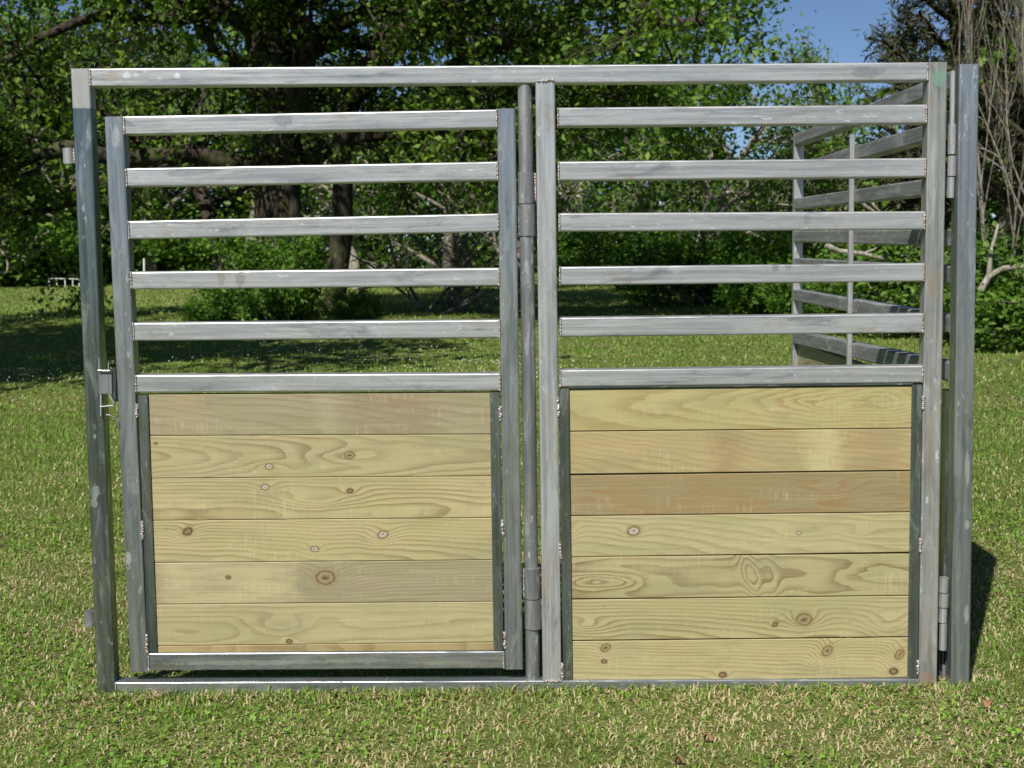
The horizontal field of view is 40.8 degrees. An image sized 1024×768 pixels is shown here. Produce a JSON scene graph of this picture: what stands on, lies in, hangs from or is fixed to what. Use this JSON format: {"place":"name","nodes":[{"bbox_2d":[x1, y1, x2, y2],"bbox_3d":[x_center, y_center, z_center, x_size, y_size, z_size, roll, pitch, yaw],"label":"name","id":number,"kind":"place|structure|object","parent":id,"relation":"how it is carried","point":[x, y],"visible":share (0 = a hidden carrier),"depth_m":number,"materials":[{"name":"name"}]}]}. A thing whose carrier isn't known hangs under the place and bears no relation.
{"place":"outdoors","nodes":[
{"label":"outdoors","id":0,"kind":"place"},
{"bbox_2d":[0,328,573,381],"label":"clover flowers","id":1,"kind":"object","parent":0,"point":[279,355],"visible":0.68,"depth_m":18.73,"materials":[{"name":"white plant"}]},
{"bbox_2d":[0,0,1018,250],"label":"sky","id":2,"kind":"structure","parent":0,"point":[834,22],"materials":[{"name":"blue"}]},
{"bbox_2d":[0,245,1023,767],"bbox_3d":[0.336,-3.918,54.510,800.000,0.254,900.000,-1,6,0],"label":"ground","id":3,"kind":"structure","parent":0,"point":[602,363],"depth_m":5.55,"materials":[{"name":"green plant"}]},
{"bbox_2d":[0,198,62,286],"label":"shrub","id":4,"kind":"object","parent":3,"relation":"on","point":[10,278],"visible":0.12,"depth_m":63.87,"materials":[{"name":"green plant"}]},
{"bbox_2d":[0,203,111,286],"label":"shrub","id":5,"kind":"object","parent":3,"relation":"on","point":[59,235],"visible":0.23,"depth_m":63.46,"materials":[{"name":"green plant"}]},
{"bbox_2d":[48,278,79,285],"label":"fence","id":6,"kind":"object","parent":3,"relation":"on","point":[64,279],"visible":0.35,"depth_m":61.99,"materials":[{"name":"white paint"}]},
{"bbox_2d":[0,0,185,243],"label":"broadleaf tree","id":7,"kind":"object","parent":3,"relation":"on","point":[57,16],"visible":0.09,"depth_m":62.37,"materials":[{"name":"green plant"}]},
{"bbox_2d":[24,0,183,39],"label":"broadleaf tree","id":8,"kind":"object","parent":3,"relation":"on","point":[29,33],"visible":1,"depth_m":15.73,"materials":[{"name":"green plant"}]},
{"bbox_2d":[20,187,198,284],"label":"shrub","id":9,"kind":"object","parent":3,"relation":"on","point":[157,249],"visible":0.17,"depth_m":65.21,"materials":[{"name":"green plant"}]},
{"bbox_2d":[0,0,229,284],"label":"broadleaf tree","id":10,"kind":"object","parent":3,"relation":"on","point":[70,177],"visible":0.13,"depth_m":63.41,"materials":[{"name":"green plant"}]},
{"bbox_2d":[15,1,251,270],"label":"broadleaf tree","id":11,"kind":"object","parent":3,"relation":"on","point":[151,266],"visible":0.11,"depth_m":66.12,"materials":[{"name":"green plant"}]},
{"bbox_2d":[76,190,240,281],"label":"shrub","id":12,"kind":"object","parent":3,"relation":"on","point":[193,215],"visible":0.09,"depth_m":67.44,"materials":[{"name":"green plant"}]},
{"bbox_2d":[134,201,250,270],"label":"shrub","id":13,"kind":"object","parent":3,"relation":"on","point":[185,261],"visible":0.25,"depth_m":65.97,"materials":[{"name":"green plant"}]},
{"bbox_2d":[175,295,238,320],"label":"shrub","id":14,"kind":"object","parent":3,"relation":"on","point":[203,312],"visible":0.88,"depth_m":27.70,"materials":[{"name":"green plant"}]},
{"bbox_2d":[189,204,345,320],"bbox_3d":[-5.000,-2.338,28.462,3.286,2.801,3.060,-2,6,-17],"label":"shrub","id":15,"kind":"object","parent":3,"relation":"on","point":[280,304],"visible":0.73,"depth_m":28.11,"materials":[{"name":"green plant"}]},
{"bbox_2d":[157,0,381,258],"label":"broadleaf tree","id":16,"kind":"object","parent":3,"relation":"on","point":[233,34],"visible":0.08,"depth_m":62.12,"materials":[{"name":"green plant"}]},
{"bbox_2d":[197,56,428,288],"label":"broadleaf tree","id":17,"kind":"object","parent":3,"relation":"on","point":[355,264],"visible":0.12,"depth_m":52.17,"materials":[{"name":"green plant"}]},
{"bbox_2d":[314,287,389,319],"bbox_3d":[-3.157,-1.498,27.430,1.562,1.014,1.208,3,7,35],"label":"shrub","id":18,"kind":"object","parent":3,"relation":"on","point":[356,307],"visible":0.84,"depth_m":27.21,"materials":[{"name":"green plant"}]},
{"bbox_2d":[0,0,818,318],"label":"oak tree","id":19,"kind":"object","parent":3,"relation":"on","point":[294,34],"visible":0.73,"depth_m":28.69,"materials":[{"name":"green plant"}]},
{"bbox_2d":[861,202,879,211],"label":"dead branch","id":20,"kind":"object","parent":19,"relation":"attached to","point":[864,205],"visible":0.43,"depth_m":21.78,"materials":[{"name":"beige wood"}]},
{"bbox_2d":[328,41,560,288],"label":"broadleaf tree","id":21,"kind":"object","parent":3,"relation":"on","point":[448,239],"visible":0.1,"depth_m":50.04,"materials":[{"name":"green plant"}]},
{"bbox_2d":[347,180,580,313],"bbox_3d":[-1.554,-3.705,34.227,5.995,4.697,6.184,-4,6,-28],"label":"bare shrub","id":22,"kind":"object","parent":3,"relation":"on","point":[455,302],"visible":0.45,"depth_m":33.88,"materials":[{"name":"grey plant"}]},
{"bbox_2d":[62,62,955,697],"bbox_3d":[-0.001,0.017,4.680,2.990,2.171,0.084,-1,6,0],"label":"stall panel","id":23,"kind":"object","parent":3,"relation":"on","point":[748,524],"visible":0.98,"depth_m":4.69,"materials":[{"name":"metal"}]},
{"bbox_2d":[8,24,1023,272],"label":"woodland","id":24,"kind":"object","parent":3,"relation":"on","point":[432,252],"visible":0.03,"depth_m":74.37,"materials":[{"name":"green plant"}]},
{"bbox_2d":[434,48,636,288],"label":"broadleaf tree","id":25,"kind":"object","parent":3,"relation":"on","point":[563,197],"visible":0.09,"depth_m":47.88,"materials":[{"name":"green plant"}]},
{"bbox_2d":[534,206,632,283],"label":"shrub","id":26,"kind":"object","parent":3,"relation":"on","point":[585,249],"visible":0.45,"depth_m":54.64,"materials":[{"name":"green plant"}]},
{"bbox_2d":[517,91,675,250],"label":"broadleaf tree","id":27,"kind":"object","parent":3,"relation":"on","point":[567,186],"visible":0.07,"depth_m":58.21,"materials":[{"name":"green plant"}]},
{"bbox_2d":[555,85,732,245],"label":"broadleaf tree","id":28,"kind":"object","parent":3,"relation":"on","point":[640,187],"visible":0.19,"depth_m":48.16,"materials":[{"name":"green plant"}]},
{"bbox_2d":[601,231,697,289],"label":"shrub","id":29,"kind":"object","parent":3,"relation":"on","point":[620,288],"visible":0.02,"depth_m":44.81,"materials":[{"name":"green plant"}]},
{"bbox_2d":[673,754,685,763],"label":"dry leaf","id":30,"kind":"object","parent":3,"relation":"on","point":[681,759],"visible":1,"depth_m":4.02,"materials":[{"name":"brown plant"}]},
{"bbox_2d":[598,231,811,306],"bbox_3d":[5.169,-3.013,35.203,5.639,2.847,5.642,0,6,9],"label":"shrub","id":31,"kind":"object","parent":3,"relation":"on","point":[652,251],"visible":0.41,"depth_m":34.89,"materials":[{"name":"green plant"}]},
{"bbox_2d":[703,731,713,740],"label":"dry leaf","id":32,"kind":"object","parent":3,"relation":"on","point":[708,735],"visible":1,"depth_m":4.20,"materials":[{"name":"brown plant"}]},
{"bbox_2d":[640,61,849,305],"bbox_3d":[6.084,-5.125,35.575,5.820,6.376,4.912,1,6,15],"label":"broadleaf tree","id":33,"kind":"object","parent":3,"relation":"on","point":[743,195],"visible":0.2,"depth_m":35.93,"materials":[{"name":"green plant"}]},
{"bbox_2d":[700,231,842,314],"bbox_3d":[5.608,-2.602,30.956,3.943,2.521,3.672,-3,6,-26],"label":"shrub","id":34,"kind":"object","parent":3,"relation":"on","point":[740,297],"visible":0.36,"depth_m":30.12,"materials":[{"name":"green plant"}]},
{"bbox_2d":[697,61,896,249],"bbox_3d":[7.924,-5.517,38.047,4.557,6.525,4.917,-3,6,-19],"label":"broadleaf tree","id":35,"kind":"object","parent":3,"relation":"on","point":[822,101],"visible":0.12,"depth_m":37.40,"materials":[{"name":"green plant"}]},
{"bbox_2d":[749,244,870,313],"bbox_3d":[5.689,-1.817,26.259,3.549,1.941,3.551,-3,6,-23],"label":"shrub","id":36,"kind":"object","parent":3,"relation":"on","point":[775,291],"visible":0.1,"depth_m":24.99,"materials":[{"name":"green plant"}]},
{"bbox_2d":[757,10,868,157],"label":"broadleaf tree","id":37,"kind":"object","parent":3,"relation":"on","point":[818,59],"visible":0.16,"depth_m":57.11,"materials":[{"name":"green plant"}]},
{"bbox_2d":[736,83,920,259],"bbox_3d":[6.259,-3.912,28.913,4.814,5.152,4.340,-6,8,-43],"label":"broadleaf tree","id":38,"kind":"object","parent":3,"relation":"on","point":[821,186],"visible":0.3,"depth_m":28.26,"materials":[{"name":"green plant"}]},
{"bbox_2d":[782,222,950,313],"bbox_3d":[6.530,-1.796,23.890,3.264,2.241,3.505,-5,7,-39],"label":"shrub","id":39,"kind":"object","parent":3,"relation":"on","point":[817,309],"visible":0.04,"depth_m":24.03,"materials":[{"name":"green plant"}]},
{"bbox_2d":[791,64,978,686],"bbox_3d":[1.523,-0.144,6.049,0.107,2.116,2.824,-1,6,0],"label":"side panel","id":40,"kind":"object","parent":3,"relation":"on","point":[955,540],"visible":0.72,"depth_m":4.74,"materials":[{"name":"grey metal"}]},
{"bbox_2d":[834,0,989,249],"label":"pine tree","id":41,"kind":"object","parent":3,"relation":"on","point":[906,128],"visible":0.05,"depth_m":33.60,"materials":[{"name":"plant"}]},
{"bbox_2d":[811,221,1023,338],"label":"shrub","id":42,"kind":"object","parent":3,"relation":"on","point":[903,293],"visible":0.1,"depth_m":21.91,"materials":[{"name":"green plant"}]},
{"bbox_2d":[824,243,919,262],"bbox_3d":[5.790,-2.089,21.867,1.648,0.332,0.100,-1,6,0],"label":"dead branch","id":43,"kind":"object","parent":42,"relation":"attached to","point":[845,251],"visible":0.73,"depth_m":21.84,"materials":[{"name":"beige wood"}]},
{"bbox_2d":[829,0,1023,261],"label":"broadleaf tree","id":44,"kind":"object","parent":3,"relation":"on","point":[1002,218],"visible":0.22,"depth_m":28.58,"materials":[{"name":"green plant"}]},
{"bbox_2d":[831,0,1023,254],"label":"pine tree","id":45,"kind":"object","parent":3,"relation":"on","point":[933,39],"visible":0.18,"depth_m":29.29,"materials":[{"name":"green plant"}]},
{"bbox_2d":[870,0,1023,239],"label":"pine tree","id":46,"kind":"object","parent":3,"relation":"on","point":[995,188],"visible":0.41,"depth_m":26.81,"materials":[{"name":"green plant"}]},
{"bbox_2d":[913,266,1023,349],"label":"shrub","id":47,"kind":"object","parent":3,"relation":"on","point":[945,308],"visible":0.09,"depth_m":19.62,"materials":[{"name":"green plant"}]},
{"bbox_2d":[943,236,1023,353],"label":"shrub","id":48,"kind":"object","parent":3,"relation":"on","point":[1003,338],"visible":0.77,"depth_m":19.13,"materials":[{"name":"green plant"}]},
{"bbox_2d":[944,0,1022,259],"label":"bare tree","id":49,"kind":"object","parent":3,"relation":"on","point":[982,205],"visible":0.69,"depth_m":20.31,"materials":[{"name":"brown plant"}]},
{"bbox_2d":[981,699,992,706],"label":"dry leaf","id":50,"kind":"object","parent":3,"relation":"on","point":[988,703],"visible":1,"depth_m":4.49,"materials":[{"name":"brown plant"}]},
{"bbox_2d":[960,0,1023,334],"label":"bare tree","id":51,"kind":"object","parent":3,"relation":"on","point":[1021,36],"visible":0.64,"depth_m":19.14,"materials":[{"name":"brown plant"}]},
{"bbox_2d":[977,224,1022,291],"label":"dead branch","id":52,"kind":"object","parent":51,"relation":"attached to","point":[989,275],"visible":0.9,"depth_m":19.36,"materials":[{"name":"beige wood"}]},
{"bbox_2d":[986,0,1023,256],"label":"bare tree","id":53,"kind":"object","parent":3,"relation":"on","point":[1013,226],"visible":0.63,"depth_m":21.53,"materials":[{"name":"brown plant"}]}
]}

